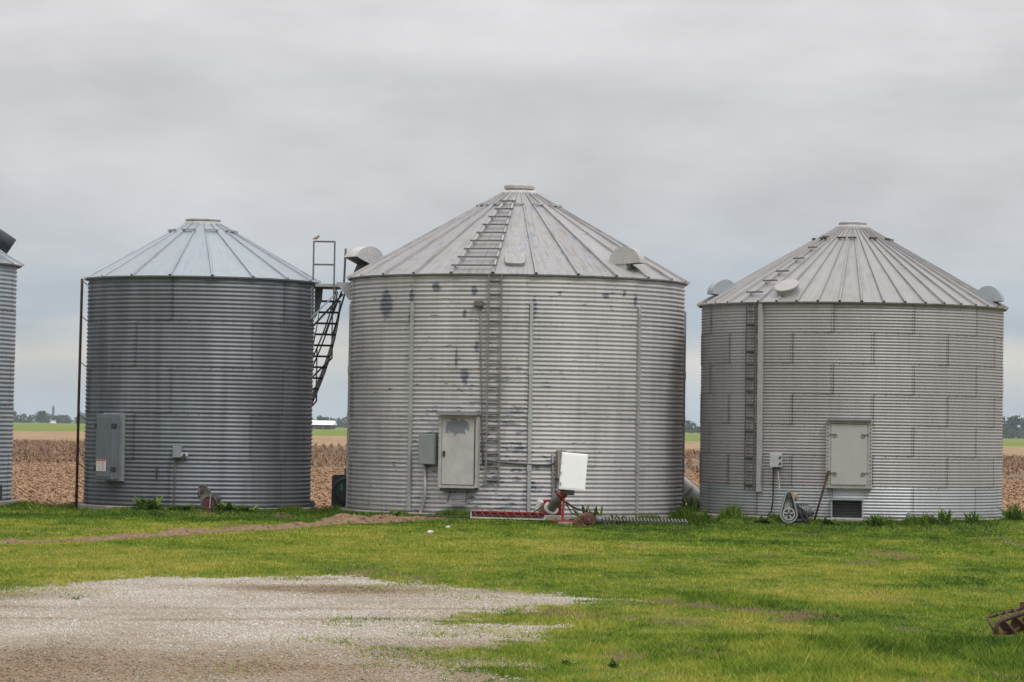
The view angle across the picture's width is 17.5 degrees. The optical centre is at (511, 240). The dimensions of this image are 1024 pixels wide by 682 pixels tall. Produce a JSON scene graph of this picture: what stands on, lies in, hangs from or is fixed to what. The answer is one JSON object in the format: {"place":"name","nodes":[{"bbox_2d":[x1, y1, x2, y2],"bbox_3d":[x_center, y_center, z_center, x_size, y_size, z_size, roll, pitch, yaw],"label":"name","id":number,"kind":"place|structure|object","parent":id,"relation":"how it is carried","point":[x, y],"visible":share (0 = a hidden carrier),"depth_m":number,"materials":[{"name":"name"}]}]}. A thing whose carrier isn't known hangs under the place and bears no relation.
{"place":"outdoors","nodes":[
{"label":"outdoors","id":0,"kind":"place"},
{"bbox_2d":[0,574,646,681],"bbox_3d":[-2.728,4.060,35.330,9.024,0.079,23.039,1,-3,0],"label":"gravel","id":1,"kind":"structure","parent":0,"point":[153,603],"depth_m":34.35,"materials":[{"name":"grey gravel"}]},
{"bbox_2d":[0,500,1023,681],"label":"lawn grass","id":2,"kind":"structure","parent":0,"point":[855,662],"depth_m":46.85,"materials":[{"name":"green plant"}]},
{"bbox_2d":[0,509,1023,681],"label":"ground","id":3,"kind":"structure","parent":0,"point":[787,614],"depth_m":36.72,"materials":[{"name":"soil"}]},
{"bbox_2d":[0,499,17,504],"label":"concrete pad","id":4,"kind":"object","parent":3,"relation":"on","point":[3,502],"visible":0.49,"depth_m":79.77,"materials":[{"name":"grey concrete"}]},
{"bbox_2d":[0,229,23,499],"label":"grain bin","id":5,"kind":"object","parent":4,"relation":"on","point":[9,266],"visible":1,"depth_m":79.97,"materials":[{"name":"metal"}]},
{"bbox_2d":[75,279,88,506],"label":"pole","id":6,"kind":"object","parent":3,"relation":"on","point":[78,395],"visible":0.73,"depth_m":79.29,"materials":[{"name":"black metal"}]},
{"bbox_2d":[128,496,166,508],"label":"weed","id":7,"kind":"object","parent":3,"relation":"on","point":[144,503],"visible":1,"depth_m":76.01,"materials":[{"name":"green plant"}]},
{"bbox_2d":[170,503,193,510],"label":"weed","id":8,"kind":"object","parent":3,"relation":"on","point":[185,507],"visible":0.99,"depth_m":75.89,"materials":[{"name":"green plant"}]},
{"bbox_2d":[78,503,315,509],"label":"concrete pad","id":9,"kind":"object","parent":3,"relation":"on","point":[91,506],"visible":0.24,"depth_m":77.45,"materials":[{"name":"grey concrete"}]},
{"bbox_2d":[83,218,346,507],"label":"grain bin","id":10,"kind":"object","parent":9,"relation":"on","point":[201,355],"visible":1,"depth_m":77.08,"materials":[{"name":"metal"}]},
{"bbox_2d":[197,484,221,510],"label":"pulley guard","id":11,"kind":"object","parent":3,"relation":"on","point":[208,498],"visible":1,"depth_m":75.95,"materials":[{"name":"metal"}]},
{"bbox_2d":[0,513,444,544],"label":"soil ridge","id":12,"kind":"structure","parent":3,"relation":"on","point":[345,518],"depth_m":66.11,"materials":[{"name":"brown soil"}]},
{"bbox_2d":[2,513,434,543],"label":"soil clods","id":13,"kind":"object","parent":12,"relation":"on","point":[295,524],"visible":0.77,"depth_m":66.82,"materials":[{"name":"brown soil"}]},
{"bbox_2d":[212,502,242,510],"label":"weed","id":14,"kind":"object","parent":3,"relation":"on","point":[223,506],"visible":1,"depth_m":75.84,"materials":[{"name":"green plant"}]},
{"bbox_2d":[238,504,259,511],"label":"weed","id":15,"kind":"object","parent":3,"relation":"on","point":[248,508],"visible":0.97,"depth_m":76.02,"materials":[{"name":"green plant"}]},
{"bbox_2d":[377,509,404,515],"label":"weed","id":16,"kind":"object","parent":3,"relation":"on","point":[395,512],"visible":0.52,"depth_m":74.06,"materials":[{"name":"green plant"}]},
{"bbox_2d":[422,510,545,519],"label":"sweep auger","id":17,"kind":"object","parent":3,"relation":"on","point":[500,514],"visible":0.98,"depth_m":73.98,"materials":[{"name":"red paint"}]},
{"bbox_2d":[340,507,669,521],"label":"concrete pad","id":18,"kind":"object","parent":3,"relation":"on","point":[553,517],"visible":0.16,"depth_m":75.40,"materials":[{"name":"grey concrete"}]},
{"bbox_2d":[331,468,345,507],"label":"aeration fan","id":19,"kind":"object","parent":18,"relation":"on","point":[338,496],"visible":0.52,"depth_m":79.48},
{"bbox_2d":[336,184,689,514],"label":"grain bin","id":20,"kind":"object","parent":18,"relation":"on","point":[508,343],"visible":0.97,"depth_m":75.60,"materials":[{"name":"silver metal"}]},
{"bbox_2d":[441,418,475,484],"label":"bin door","id":21,"kind":"structure","parent":20,"relation":"in","point":[458,435],"depth_m":74.88,"materials":[{"name":"paint"}]},
{"bbox_2d":[681,477,699,507],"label":"auger tube","id":22,"kind":"object","parent":20,"relation":"attached to","point":[691,490],"visible":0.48,"depth_m":80.59,"materials":[{"name":"metal"}]},
{"bbox_2d":[558,522,571,524],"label":"concrete block","id":23,"kind":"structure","parent":3,"relation":"on","point":[565,523],"depth_m":72.30,"materials":[{"name":"grey concrete"}]},
{"bbox_2d":[531,449,592,521],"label":"unload auger","id":24,"kind":"object","parent":23,"relation":"on","point":[573,471],"visible":0.98,"depth_m":72.35,"materials":[{"name":"white paint"}]},
{"bbox_2d":[561,659,578,664],"bbox_3d":[0.503,3.779,29.732,0.172,0.062,0.180,-2,-4,42],"label":"weed","id":25,"kind":"object","parent":3,"relation":"on","point":[567,661],"visible":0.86,"depth_m":29.73,"materials":[{"name":"green plant"}]},
{"bbox_2d":[571,503,608,524],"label":"weed","id":26,"kind":"object","parent":3,"relation":"on","point":[595,512],"visible":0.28,"depth_m":73.29,"materials":[{"name":"green plant"}]},
{"bbox_2d":[603,658,626,667],"bbox_3d":[0.900,3.748,29.437,0.147,0.100,0.214,3,-4,-30],"label":"weed","id":27,"kind":"object","parent":3,"relation":"on","point":[615,664],"visible":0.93,"depth_m":29.43,"materials":[{"name":"green plant"}]},
{"bbox_2d":[607,514,631,524],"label":"weed","id":28,"kind":"object","parent":3,"relation":"on","point":[619,522],"visible":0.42,"depth_m":73.60,"materials":[{"name":"green plant"}]},
{"bbox_2d":[572,512,687,525],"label":"loose auger","id":29,"kind":"object","parent":3,"relation":"on","point":[587,519],"visible":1,"depth_m":70.59,"materials":[{"name":"metal"}]},
{"bbox_2d":[679,496,699,511],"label":"weed","id":30,"kind":"object","parent":3,"relation":"on","point":[691,503],"visible":0.31,"depth_m":77.28,"materials":[{"name":"green plant"}]},
{"bbox_2d":[754,516,774,522],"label":"weed","id":31,"kind":"object","parent":3,"relation":"on","point":[762,520],"visible":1,"depth_m":73.00,"materials":[{"name":"green plant"}]},
{"bbox_2d":[779,491,813,523],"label":"drive unit","id":32,"kind":"object","parent":3,"relation":"on","point":[790,509],"visible":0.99,"depth_m":73.08,"materials":[{"name":"grey metal"}]},
{"bbox_2d":[813,470,829,521],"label":"steel rod","id":33,"kind":"object","parent":3,"relation":"on","point":[823,488],"visible":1,"depth_m":73.42,"materials":[{"name":"metal"}]},
{"bbox_2d":[823,517,839,524],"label":"weed","id":34,"kind":"object","parent":3,"relation":"on","point":[827,521],"visible":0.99,"depth_m":72.91,"materials":[{"name":"green plant"}]},
{"bbox_2d":[692,511,1005,521],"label":"concrete pad","id":35,"kind":"object","parent":3,"relation":"on","point":[714,515],"visible":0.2,"depth_m":73.65,"materials":[{"name":"grey concrete"}]},
{"bbox_2d":[696,221,1008,518],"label":"grain bin","id":36,"kind":"object","parent":35,"relation":"on","point":[862,362],"visible":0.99,"depth_m":74.35,"materials":[{"name":"metal"}]},
{"bbox_2d":[829,424,868,484],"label":"bin door","id":37,"kind":"structure","parent":36,"relation":"in","point":[848,441],"depth_m":73.59,"materials":[{"name":"metal"}]},
{"bbox_2d":[862,514,890,525],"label":"weed","id":38,"kind":"object","parent":3,"relation":"on","point":[876,521],"visible":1,"depth_m":72.84,"materials":[{"name":"green plant"}]},
{"bbox_2d":[925,507,957,524],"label":"weed","id":39,"kind":"object","parent":3,"relation":"on","point":[943,516],"visible":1,"depth_m":73.17,"materials":[{"name":"green plant"}]},
{"bbox_2d":[964,510,984,522],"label":"weed","id":40,"kind":"object","parent":3,"relation":"on","point":[976,518],"visible":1,"depth_m":73.54,"materials":[{"name":"green plant"}]},
{"bbox_2d":[986,602,1023,635],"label":"auger implement","id":41,"kind":"object","parent":3,"relation":"on","point":[1005,626],"visible":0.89,"depth_m":35.09,"materials":[{"name":"brown metal"}]},
{"bbox_2d":[996,504,1023,519],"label":"weed","id":42,"kind":"object","parent":3,"relation":"on","point":[1015,514],"visible":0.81,"depth_m":75.12,"materials":[{"name":"green plant"}]},
{"bbox_2d":[0,499,1023,526],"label":"foundation grass","id":43,"kind":"structure","parent":0,"point":[690,516],"depth_m":74.90,"materials":[{"name":"green plant"}]},
{"bbox_2d":[0,0,1023,437],"label":"sky","id":44,"kind":"structure","parent":0,"point":[713,140],"materials":[{"name":"grey"}]},
{"bbox_2d":[11,462,1023,512],"bbox_3d":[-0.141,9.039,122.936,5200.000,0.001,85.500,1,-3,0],"label":"stubble field","id":45,"kind":"structure","parent":0,"point":[55,466],"depth_m":119.37,"materials":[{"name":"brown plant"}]},
{"bbox_2d":[12,438,1023,477],"bbox_3d":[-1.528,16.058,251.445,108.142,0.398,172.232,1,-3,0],"label":"standing corn stalks","id":46,"kind":"object","parent":0,"point":[18,454],"visible":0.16,"depth_m":216.05,"materials":[{"name":"brown plant"}]},
{"bbox_2d":[13,431,1023,455],"bbox_3d":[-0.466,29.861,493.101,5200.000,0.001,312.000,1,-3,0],"label":"tilled field","id":47,"kind":"structure","parent":0,"point":[319,440],"depth_m":461.14,"materials":[{"name":"brown soil"}]},
{"bbox_2d":[13,422,1023,445],"bbox_3d":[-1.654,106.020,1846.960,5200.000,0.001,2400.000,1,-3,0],"label":"green field","id":48,"kind":"structure","parent":0,"point":[64,427],"depth_m":1015.33,"materials":[{"name":"green plant"}]},
{"bbox_2d":[35,411,51,422],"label":"tree","id":49,"kind":"object","parent":48,"relation":"on","point":[42,415],"visible":0.99,"depth_m":2555.12,"materials":[{"name":"green plant"}]},
{"bbox_2d":[52,405,84,416],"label":"grain elevator","id":50,"kind":"object","parent":48,"relation":"on","point":[53,411],"visible":0.29,"depth_m":2844.56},
{"bbox_2d":[316,415,328,420],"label":"tree","id":51,"kind":"object","parent":48,"relation":"on","point":[322,418],"visible":0.5,"depth_m":1796.78,"materials":[{"name":"green plant"}]},
{"bbox_2d":[312,420,336,428],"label":"machine shed","id":52,"kind":"structure","parent":48,"relation":"on","point":[317,424],"depth_m":1493.69,"materials":[{"name":"white paint"}]},
{"bbox_2d":[13,415,699,432],"bbox_3d":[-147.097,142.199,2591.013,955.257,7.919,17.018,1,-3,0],"label":"distant hedge","id":53,"kind":"object","parent":48,"relation":"on","point":[63,420],"visible":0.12,"depth_m":2590.63,"materials":[{"name":"green plant"}]},
{"bbox_2d":[14,413,700,432],"bbox_3d":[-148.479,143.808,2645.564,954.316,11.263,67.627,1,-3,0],"label":"distant woods","id":54,"kind":"object","parent":48,"relation":"on","point":[331,418],"visible":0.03,"depth_m":2640.57,"materials":[{"name":"green plant"}]},
{"bbox_2d":[685,420,695,432],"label":"tree","id":55,"kind":"object","parent":48,"relation":"on","point":[688,427],"visible":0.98,"depth_m":2295.72,"materials":[{"name":"green plant"}]},
{"bbox_2d":[694,426,700,433],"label":"tree","id":56,"kind":"object","parent":48,"relation":"on","point":[696,428],"visible":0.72,"depth_m":2326.35,"materials":[{"name":"green plant"}]},
{"bbox_2d":[1002,415,1023,438],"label":"woods","id":57,"kind":"object","parent":48,"relation":"on","point":[1013,422],"visible":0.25,"depth_m":2314.62,"materials":[{"name":"green plant"}]},
{"bbox_2d":[1002,428,1023,438],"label":"hedge","id":58,"kind":"object","parent":48,"relation":"on","point":[1008,432],"visible":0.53,"depth_m":2282.07,"materials":[{"name":"green plant"}]}
]}

